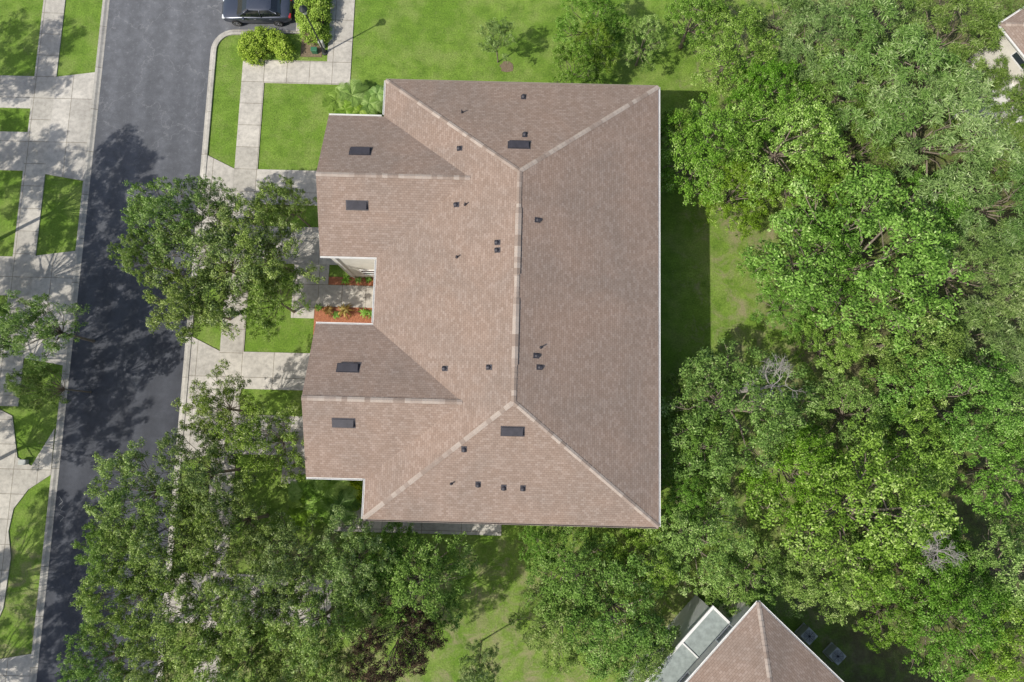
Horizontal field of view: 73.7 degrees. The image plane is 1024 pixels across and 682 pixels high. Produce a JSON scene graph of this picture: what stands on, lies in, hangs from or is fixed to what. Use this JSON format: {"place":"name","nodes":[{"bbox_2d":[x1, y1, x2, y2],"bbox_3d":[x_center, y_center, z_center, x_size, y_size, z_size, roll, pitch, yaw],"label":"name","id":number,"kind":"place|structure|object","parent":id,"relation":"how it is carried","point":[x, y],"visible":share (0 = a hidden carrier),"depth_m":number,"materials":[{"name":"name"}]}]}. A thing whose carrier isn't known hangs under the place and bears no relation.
{"place":"outdoors","nodes":[
{"label":"outdoors","id":0,"kind":"place"},
{"bbox_2d":[0,131,27,170],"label":"driveway","id":1,"kind":"structure","parent":0,"point":[12,149],"depth_m":45.91,"materials":[{"name":"concrete"}]},
{"bbox_2d":[0,75,33,108],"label":"driveway","id":2,"kind":"structure","parent":0,"point":[15,91],"depth_m":46.43,"materials":[{"name":"concrete"}]},
{"bbox_2d":[0,410,54,615],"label":"sidewalk","id":3,"kind":"structure","parent":0,"point":[17,482],"depth_m":43.20,"materials":[{"name":"concrete"}]},
{"bbox_2d":[0,0,65,405],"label":"sidewalk","id":4,"kind":"structure","parent":0,"point":[32,186],"depth_m":45.71,"materials":[{"name":"concrete"}]},
{"bbox_2d":[24,251,74,364],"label":"driveway","id":5,"kind":"structure","parent":0,"point":[52,275],"depth_m":44.72,"materials":[{"name":"concrete"}]},
{"bbox_2d":[45,72,94,180],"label":"driveway","id":6,"kind":"structure","parent":0,"point":[68,134],"depth_m":46.12,"materials":[{"name":"concrete"}]},
{"bbox_2d":[36,0,296,681],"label":"road","id":7,"kind":"structure","parent":0,"point":[126,367],"depth_m":44.70,"materials":[{"name":"grey asphalt"}]},
{"bbox_2d":[222,0,292,26],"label":"parked car","id":8,"kind":"object","parent":7,"relation":"on","point":[278,13],"visible":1,"depth_m":46.20,"materials":[{"name":"grey paint"}]},
{"bbox_2d":[181,337,219,461],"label":"driveway","id":9,"kind":"structure","parent":0,"point":[204,358],"depth_m":44.01,"materials":[{"name":"concrete"}]},
{"bbox_2d":[193,82,263,681],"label":"sidewalk","id":10,"kind":"structure","parent":0,"point":[247,146],"depth_m":45.05,"materials":[{"name":"concrete"}]},
{"bbox_2d":[241,352,309,389],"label":"driveway","id":11,"kind":"structure","parent":0,"point":[273,371],"depth_m":44.05,"materials":[{"name":"concrete"}]},
{"bbox_2d":[255,169,316,205],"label":"driveway","id":12,"kind":"structure","parent":0,"point":[305,180],"depth_m":45.65,"materials":[{"name":"concrete"}]},
{"bbox_2d":[252,226,336,264],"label":"driveway","id":13,"kind":"structure","parent":0,"point":[309,249],"depth_m":45.06,"materials":[{"name":"concrete"}]},
{"bbox_2d":[241,59,350,84],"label":"sidewalk","id":14,"kind":"structure","parent":0,"point":[311,72],"depth_m":46.61,"materials":[{"name":"concrete"}]},
{"bbox_2d":[292,284,372,307],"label":"path","id":15,"kind":"structure","parent":0,"point":[346,295],"depth_m":44.67,"materials":[{"name":"concrete"}]},
{"bbox_2d":[327,0,354,61],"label":"sidewalk","id":16,"kind":"structure","parent":0,"point":[340,42],"depth_m":46.98,"materials":[{"name":"concrete"}]},
{"bbox_2d":[334,508,500,535],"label":"path","id":17,"kind":"structure","parent":0,"point":[457,528],"depth_m":42.82,"materials":[{"name":"concrete"}]},
{"bbox_2d":[0,0,1023,681],"bbox_3d":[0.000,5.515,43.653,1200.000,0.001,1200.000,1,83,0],"label":"ground","id":18,"kind":"structure","parent":0,"point":[708,292],"depth_m":44.65,"materials":[{"name":"green plant"}]},
{"bbox_2d":[0,289,94,369],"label":"oak tree","id":19,"kind":"object","parent":18,"relation":"on","point":[18,341],"visible":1,"depth_m":38.12,"materials":[{"name":"green plant"}]},
{"bbox_2d":[3,359,91,412],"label":"oak tree","id":20,"kind":"object","parent":18,"relation":"on","point":[19,389],"visible":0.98,"depth_m":38.65,"materials":[{"name":"green plant"}]},
{"bbox_2d":[28,0,109,681],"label":"kerb","id":21,"kind":"structure","parent":18,"relation":"on","point":[65,374],"depth_m":44.15,"materials":[{"name":"concrete"}]},
{"bbox_2d":[55,620,162,681],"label":"oak tree","id":22,"kind":"object","parent":18,"relation":"on","point":[84,671],"visible":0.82,"depth_m":36.58,"materials":[{"name":"green plant"}]},
{"bbox_2d":[71,511,151,583],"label":"oak tree","id":23,"kind":"object","parent":18,"relation":"on","point":[93,558],"visible":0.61,"depth_m":37.27,"materials":[{"name":"green plant"}]},
{"bbox_2d":[68,555,170,644],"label":"oak tree","id":24,"kind":"object","parent":18,"relation":"on","point":[89,598],"visible":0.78,"depth_m":35.95,"materials":[{"name":"green plant"}]},
{"bbox_2d":[83,437,184,552],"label":"oak tree","id":25,"kind":"object","parent":18,"relation":"on","point":[113,504],"visible":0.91,"depth_m":36.70,"materials":[{"name":"green plant"}]},
{"bbox_2d":[106,227,182,287],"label":"oak tree","id":26,"kind":"object","parent":18,"relation":"on","point":[124,257],"visible":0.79,"depth_m":39.22,"materials":[{"name":"green plant"}]},
{"bbox_2d":[109,632,192,681],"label":"oak tree","id":27,"kind":"object","parent":18,"relation":"on","point":[137,674],"visible":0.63,"depth_m":36.62,"materials":[{"name":"green plant"}]},
{"bbox_2d":[120,176,209,265],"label":"oak tree","id":28,"kind":"object","parent":18,"relation":"on","point":[143,206],"visible":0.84,"depth_m":38.49,"materials":[{"name":"green plant"}]},
{"bbox_2d":[100,504,231,608],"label":"oak tree","id":29,"kind":"object","parent":18,"relation":"on","point":[139,554],"visible":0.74,"depth_m":36.10,"materials":[{"name":"green plant"}]},
{"bbox_2d":[142,260,239,345],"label":"oak tree","id":30,"kind":"object","parent":18,"relation":"on","point":[176,298],"visible":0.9,"depth_m":38.09,"materials":[{"name":"green plant"}]},
{"bbox_2d":[119,553,265,681],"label":"oak tree","id":31,"kind":"object","parent":18,"relation":"on","point":[166,630],"visible":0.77,"depth_m":35.84,"materials":[{"name":"green plant"}]},
{"bbox_2d":[145,425,258,529],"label":"oak tree","id":32,"kind":"object","parent":18,"relation":"on","point":[194,479],"visible":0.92,"depth_m":36.93,"materials":[{"name":"green plant"}]},
{"bbox_2d":[171,174,245,247],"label":"oak tree","id":33,"kind":"object","parent":18,"relation":"on","point":[197,196],"visible":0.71,"depth_m":39.74,"materials":[{"name":"green plant"}]},
{"bbox_2d":[171,358,258,452],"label":"oak tree","id":34,"kind":"object","parent":18,"relation":"on","point":[204,406],"visible":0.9,"depth_m":38.43,"materials":[{"name":"green plant"}]},
{"bbox_2d":[148,195,293,328],"bbox_3d":[-17.205,-4.682,40.620,7.692,8.775,7.676,30,84,4],"label":"oak tree","id":35,"kind":"object","parent":18,"relation":"on","point":[213,247],"visible":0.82,"depth_m":38.28,"materials":[{"name":"green plant"}]},
{"bbox_2d":[172,474,285,586],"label":"oak tree","id":36,"kind":"object","parent":18,"relation":"on","point":[214,537],"visible":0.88,"depth_m":36.53,"materials":[{"name":"green plant"}]},
{"bbox_2d":[156,4,302,681],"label":"kerb","id":37,"kind":"structure","parent":18,"relation":"on","point":[206,133],"depth_m":45.78,"materials":[{"name":"concrete"}]},
{"bbox_2d":[186,616,281,681],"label":"oak tree","id":38,"kind":"object","parent":18,"relation":"on","point":[220,677],"visible":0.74,"depth_m":35.62,"materials":[{"name":"green plant"}]},
{"bbox_2d":[186,565,307,671],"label":"oak tree","id":39,"kind":"object","parent":18,"relation":"on","point":[246,605],"visible":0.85,"depth_m":35.69,"materials":[{"name":"green plant"}]},
{"bbox_2d":[207,393,306,491],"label":"oak tree","id":40,"kind":"object","parent":18,"relation":"on","point":[242,431],"visible":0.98,"depth_m":37.26,"materials":[{"name":"green plant"}]},
{"bbox_2d":[206,189,324,304],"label":"oak tree","id":41,"kind":"object","parent":18,"relation":"on","point":[271,275],"visible":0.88,"depth_m":38.59,"materials":[{"name":"green plant"}]},
{"bbox_2d":[237,25,297,65],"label":"hedge","id":42,"kind":"object","parent":18,"relation":"on","point":[245,48],"visible":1,"depth_m":45.91,"materials":[{"name":"green plant"}]},
{"bbox_2d":[227,248,310,342],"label":"oak tree","id":43,"kind":"object","parent":18,"relation":"on","point":[267,325],"visible":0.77,"depth_m":39.29,"materials":[{"name":"green plant"}]},
{"bbox_2d":[226,510,339,618],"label":"oak tree","id":44,"kind":"object","parent":18,"relation":"on","point":[302,552],"visible":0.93,"depth_m":36.35,"materials":[{"name":"green plant"}]},
{"bbox_2d":[257,174,316,229],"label":"oak tree","id":45,"kind":"object","parent":18,"relation":"on","point":[281,192],"visible":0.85,"depth_m":39.94,"materials":[{"name":"green plant"}]},
{"bbox_2d":[300,2,323,56],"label":"mulch bed","id":46,"kind":"object","parent":18,"relation":"on","point":[305,50],"visible":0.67,"depth_m":46.87,"materials":[{"name":"brown soil"}]},
{"bbox_2d":[293,0,334,45],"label":"hedge","id":47,"kind":"object","parent":46,"relation":"on","point":[315,8],"visible":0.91,"depth_m":46.04,"materials":[{"name":"green plant"}]},
{"bbox_2d":[261,564,377,681],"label":"oak tree","id":48,"kind":"object","parent":18,"relation":"on","point":[312,650],"visible":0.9,"depth_m":35.85,"materials":[{"name":"green plant"}]},
{"bbox_2d":[300,505,399,618],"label":"oak tree","id":49,"kind":"object","parent":18,"relation":"on","point":[338,566],"visible":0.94,"depth_m":36.45,"materials":[{"name":"green plant"}]},
{"bbox_2d":[350,521,432,596],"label":"broadleaf tree","id":50,"kind":"object","parent":18,"relation":"on","point":[400,550],"visible":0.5,"depth_m":39.04,"materials":[{"name":"green plant"}]},
{"bbox_2d":[345,600,448,681],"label":"tree","id":51,"kind":"object","parent":18,"relation":"on","point":[421,661],"visible":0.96,"depth_m":35.53,"materials":[{"name":"green plant"}]},
{"bbox_2d":[355,531,480,664],"bbox_3d":[-5.502,14.019,39.036,6.638,7.172,8.205,29,84,3],"label":"broadleaf tree","id":52,"kind":"object","parent":18,"relation":"on","point":[427,571],"visible":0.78,"depth_m":37.79,"materials":[{"name":"green plant"}]},
{"bbox_2d":[456,638,501,681],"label":"oak tree","id":53,"kind":"object","parent":18,"relation":"on","point":[475,673],"visible":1,"depth_m":36.67,"materials":[{"name":"green plant"}]},
{"bbox_2d":[301,79,660,528],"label":"townhouse","id":54,"kind":"structure","parent":18,"relation":"on","point":[496,360],"depth_m":37.22,"materials":[{"name":"brown tile"}]},
{"bbox_2d":[508,576,615,673],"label":"broadleaf tree","id":55,"kind":"object","parent":18,"relation":"on","point":[547,633],"visible":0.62,"depth_m":38.53,"materials":[{"name":"green plant"}]},
{"bbox_2d":[548,39,605,83],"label":"broadleaf tree","id":56,"kind":"object","parent":18,"relation":"on","point":[562,49],"visible":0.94,"depth_m":42.75,"materials":[{"name":"green plant"}]},
{"bbox_2d":[523,526,635,629],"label":"broadleaf tree","id":57,"kind":"object","parent":18,"relation":"on","point":[569,556],"visible":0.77,"depth_m":38.31,"materials":[{"name":"green plant"}]},
{"bbox_2d":[553,0,633,60],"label":"broadleaf tree","id":58,"kind":"object","parent":18,"relation":"on","point":[611,23],"visible":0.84,"depth_m":43.18,"materials":[{"name":"green plant"}]},
{"bbox_2d":[550,550,677,681],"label":"broadleaf tree","id":59,"kind":"object","parent":18,"relation":"on","point":[640,638],"visible":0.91,"depth_m":37.55,"materials":[{"name":"green plant"}]},
{"bbox_2d":[604,607,680,681],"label":"broadleaf tree","id":60,"kind":"object","parent":18,"relation":"on","point":[663,655],"visible":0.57,"depth_m":37.97,"materials":[{"name":"green plant"}]},
{"bbox_2d":[618,14,667,73],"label":"broadleaf tree","id":61,"kind":"object","parent":18,"relation":"on","point":[646,19],"visible":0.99,"depth_m":43.18,"materials":[{"name":"green plant"}]},
{"bbox_2d":[604,528,685,604],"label":"broadleaf tree","id":62,"kind":"object","parent":18,"relation":"on","point":[669,578],"visible":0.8,"depth_m":38.80,"materials":[{"name":"green plant"}]},
{"bbox_2d":[661,463,716,527],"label":"broadleaf tree","id":63,"kind":"object","parent":18,"relation":"on","point":[679,489],"visible":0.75,"depth_m":39.34,"materials":[{"name":"green plant"}]},
{"bbox_2d":[662,0,730,48],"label":"broadleaf tree","id":64,"kind":"object","parent":18,"relation":"on","point":[684,5],"visible":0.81,"depth_m":43.14,"materials":[{"name":"green plant"}]},
{"bbox_2d":[643,482,758,596],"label":"broadleaf tree","id":65,"kind":"object","parent":18,"relation":"on","point":[691,537],"visible":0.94,"depth_m":38.39,"materials":[{"name":"green plant"}]},
{"bbox_2d":[661,402,742,495],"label":"broadleaf tree","id":66,"kind":"object","parent":18,"relation":"on","point":[710,428],"visible":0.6,"depth_m":39.81,"materials":[{"name":"green plant"}]},
{"bbox_2d":[660,93,760,205],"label":"broadleaf tree","id":67,"kind":"object","parent":18,"relation":"on","point":[696,162],"visible":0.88,"depth_m":41.10,"materials":[{"name":"green plant"}]},
{"bbox_2d":[622,591,843,681],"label":"neighbour house","id":68,"kind":"structure","parent":18,"relation":"on","point":[758,641],"depth_m":36.56,"materials":[{"name":"brown"}]},
{"bbox_2d":[687,4,780,99],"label":"broadleaf tree","id":69,"kind":"object","parent":18,"relation":"on","point":[725,69],"visible":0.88,"depth_m":42.22,"materials":[{"name":"green plant"}]},
{"bbox_2d":[698,157,780,240],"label":"broadleaf tree","id":70,"kind":"object","parent":18,"relation":"on","point":[742,169],"visible":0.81,"depth_m":41.59,"materials":[{"name":"green plant"}]},
{"bbox_2d":[660,338,820,481],"bbox_3d":[12.686,3.963,39.551,10.123,8.701,7.920,-26,84,-3],"label":"broadleaf tree","id":71,"kind":"object","parent":18,"relation":"on","point":[700,365],"visible":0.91,"depth_m":38.09,"materials":[{"name":"green plant"}]},
{"bbox_2d":[704,525,799,618],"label":"broadleaf tree","id":72,"kind":"object","parent":18,"relation":"on","point":[751,599],"visible":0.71,"depth_m":38.88,"materials":[{"name":"green plant"}]},
{"bbox_2d":[724,55,819,151],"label":"broadleaf tree","id":73,"kind":"object","parent":18,"relation":"on","point":[775,69],"visible":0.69,"depth_m":41.74,"materials":[{"name":"green plant"}]},
{"bbox_2d":[750,274,822,335],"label":"broadleaf tree","id":74,"kind":"object","parent":18,"relation":"on","point":[780,306],"visible":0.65,"depth_m":40.97,"materials":[{"name":"green plant"}]},
{"bbox_2d":[722,84,851,217],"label":"broadleaf tree","id":75,"kind":"object","parent":18,"relation":"on","point":[830,125],"visible":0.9,"depth_m":40.30,"materials":[{"name":"green plant"}]},
{"bbox_2d":[736,418,850,529],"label":"broadleaf tree","id":76,"kind":"object","parent":18,"relation":"on","point":[801,442],"visible":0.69,"depth_m":38.58,"materials":[{"name":"green plant"}]},
{"bbox_2d":[736,208,870,329],"bbox_3d":[17.523,-4.543,41.324,7.581,7.287,7.343,18,83,2],"label":"broadleaf tree","id":77,"kind":"object","parent":18,"relation":"on","point":[829,236],"visible":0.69,"depth_m":39.86,"materials":[{"name":"green plant"}]},
{"bbox_2d":[765,161,870,233],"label":"broadleaf tree","id":78,"kind":"object","parent":18,"relation":"on","point":[830,179],"visible":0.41,"depth_m":41.03,"materials":[{"name":"green plant"}]},
{"bbox_2d":[772,509,874,625],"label":"broadleaf tree","id":79,"kind":"object","parent":18,"relation":"on","point":[812,567],"visible":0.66,"depth_m":38.12,"materials":[{"name":"green plant"}]},
{"bbox_2d":[785,301,863,386],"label":"broadleaf tree","id":80,"kind":"object","parent":18,"relation":"on","point":[818,345],"visible":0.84,"depth_m":40.42,"materials":[{"name":"green plant"}]},
{"bbox_2d":[773,0,881,98],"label":"feathery tree","id":81,"kind":"object","parent":18,"relation":"on","point":[800,19],"visible":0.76,"depth_m":42.06,"materials":[{"name":"green plant"}]},
{"bbox_2d":[804,365,901,455],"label":"broadleaf tree","id":82,"kind":"object","parent":18,"relation":"on","point":[823,409],"visible":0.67,"depth_m":39.88,"materials":[{"name":"green plant"}]},
{"bbox_2d":[744,428,962,604],"bbox_3d":[19.279,8.889,38.263,10.893,10.053,9.950,-37,84,-4],"label":"broadleaf tree","id":83,"kind":"object","parent":18,"relation":"on","point":[926,515],"visible":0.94,"depth_m":36.22,"materials":[{"name":"green plant"}]},
{"bbox_2d":[803,30,908,135],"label":"feathery tree","id":84,"kind":"object","parent":18,"relation":"on","point":[830,87],"visible":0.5,"depth_m":41.86,"materials":[{"name":"green plant"}]},
{"bbox_2d":[739,161,974,350],"bbox_3d":[19.826,-4.859,39.447,12.808,11.169,10.315,22,83,3],"label":"broadleaf tree","id":85,"kind":"object","parent":18,"relation":"on","point":[939,256],"visible":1,"depth_m":37.57,"materials":[{"name":"green plant"}]},
{"bbox_2d":[797,101,919,202],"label":"feathery tree","id":86,"kind":"object","parent":18,"relation":"on","point":[886,153],"visible":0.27,"depth_m":41.64,"materials":[{"name":"green plant"}]},
{"bbox_2d":[845,582,924,653],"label":"broadleaf tree","id":87,"kind":"object","parent":18,"relation":"on","point":[877,624],"visible":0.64,"depth_m":38.77,"materials":[{"name":"green plant"}]},
{"bbox_2d":[820,0,976,148],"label":"feathery tree","id":88,"kind":"object","parent":18,"relation":"on","point":[910,47],"visible":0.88,"depth_m":40.02,"materials":[{"name":"green plant"}]},
{"bbox_2d":[838,283,972,404],"bbox_3d":[23.516,-0.050,40.827,7.796,7.146,6.866,30,84,4],"label":"broadleaf tree","id":89,"kind":"object","parent":18,"relation":"on","point":[952,351],"visible":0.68,"depth_m":39.28,"materials":[{"name":"green plant"}]},
{"bbox_2d":[839,388,973,509],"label":"broadleaf tree","id":90,"kind":"object","parent":18,"relation":"on","point":[941,465],"visible":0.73,"depth_m":38.16,"materials":[{"name":"green plant"}]},
{"bbox_2d":[841,496,975,627],"bbox_3d":[22.447,12.453,39.247,7.170,7.146,7.465,44,85,5],"label":"broadleaf tree","id":91,"kind":"object","parent":18,"relation":"on","point":[948,578],"visible":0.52,"depth_m":37.67,"materials":[{"name":"green plant"}]},
{"bbox_2d":[889,163,975,255],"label":"broadleaf tree","id":92,"kind":"object","parent":18,"relation":"on","point":[952,213],"visible":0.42,"depth_m":40.85,"materials":[{"name":"green plant"}]},
{"bbox_2d":[863,61,1023,215],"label":"feathery tree","id":93,"kind":"object","parent":18,"relation":"on","point":[971,99],"visible":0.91,"depth_m":39.61,"materials":[{"name":"green plant"}]},
{"bbox_2d":[867,335,1023,460],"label":"broadleaf tree","id":94,"kind":"object","parent":18,"relation":"on","point":[1002,380],"visible":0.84,"depth_m":37.94,"materials":[{"name":"green plant"}]},
{"bbox_2d":[900,0,1010,73],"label":"feathery tree","id":95,"kind":"object","parent":18,"relation":"on","point":[983,8],"visible":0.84,"depth_m":41.95,"materials":[{"name":"green plant"}]},
{"bbox_2d":[890,545,1022,681],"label":"broadleaf tree","id":96,"kind":"object","parent":18,"relation":"on","point":[932,661],"visible":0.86,"depth_m":37.19,"materials":[{"name":"green plant"}]},
{"bbox_2d":[899,215,1023,342],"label":"feathery tree","id":97,"kind":"object","parent":18,"relation":"on","point":[983,250],"visible":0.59,"depth_m":39.66,"materials":[{"name":"green plant"}]},
{"bbox_2d":[924,511,1023,633],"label":"broadleaf tree","id":98,"kind":"object","parent":18,"relation":"on","point":[1010,541],"visible":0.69,"depth_m":37.97,"materials":[{"name":"green plant"}]},
{"bbox_2d":[925,63,1023,188],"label":"feathery tree","id":99,"kind":"object","parent":18,"relation":"on","point":[1002,73],"visible":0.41,"depth_m":41.19,"materials":[{"name":"green plant"}]},
{"bbox_2d":[934,139,1023,253],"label":"feathery tree","id":100,"kind":"object","parent":18,"relation":"on","point":[1017,172],"visible":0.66,"depth_m":40.13,"materials":[{"name":"green plant"}]},
{"bbox_2d":[939,7,1023,161],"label":"neighbour house","id":101,"kind":"structure","parent":18,"relation":"on","point":[1012,43],"depth_m":42.87,"materials":[{"name":"beige paint"}]},
{"bbox_2d":[945,362,1023,468],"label":"broadleaf tree","id":102,"kind":"object","parent":18,"relation":"on","point":[1018,393],"visible":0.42,"depth_m":39.79,"materials":[{"name":"green plant"}]},
{"bbox_2d":[947,293,1023,398],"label":"feathery tree","id":103,"kind":"object","parent":18,"relation":"on","point":[971,347],"visible":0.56,"depth_m":39.56,"materials":[{"name":"green plant"}]},
{"bbox_2d":[951,413,1023,531],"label":"broadleaf tree","id":104,"kind":"object","parent":18,"relation":"on","point":[966,494],"visible":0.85,"depth_m":39.15,"materials":[{"name":"green plant"}]},
{"bbox_2d":[953,586,1023,681],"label":"broadleaf tree","id":105,"kind":"object","parent":18,"relation":"on","point":[1011,665],"visible":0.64,"depth_m":37.48,"materials":[{"name":"green plant"}]},
{"bbox_2d":[965,252,1023,361],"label":"feathery tree","id":106,"kind":"object","parent":18,"relation":"on","point":[1002,304],"visible":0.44,"depth_m":40.15,"materials":[{"name":"green plant"}]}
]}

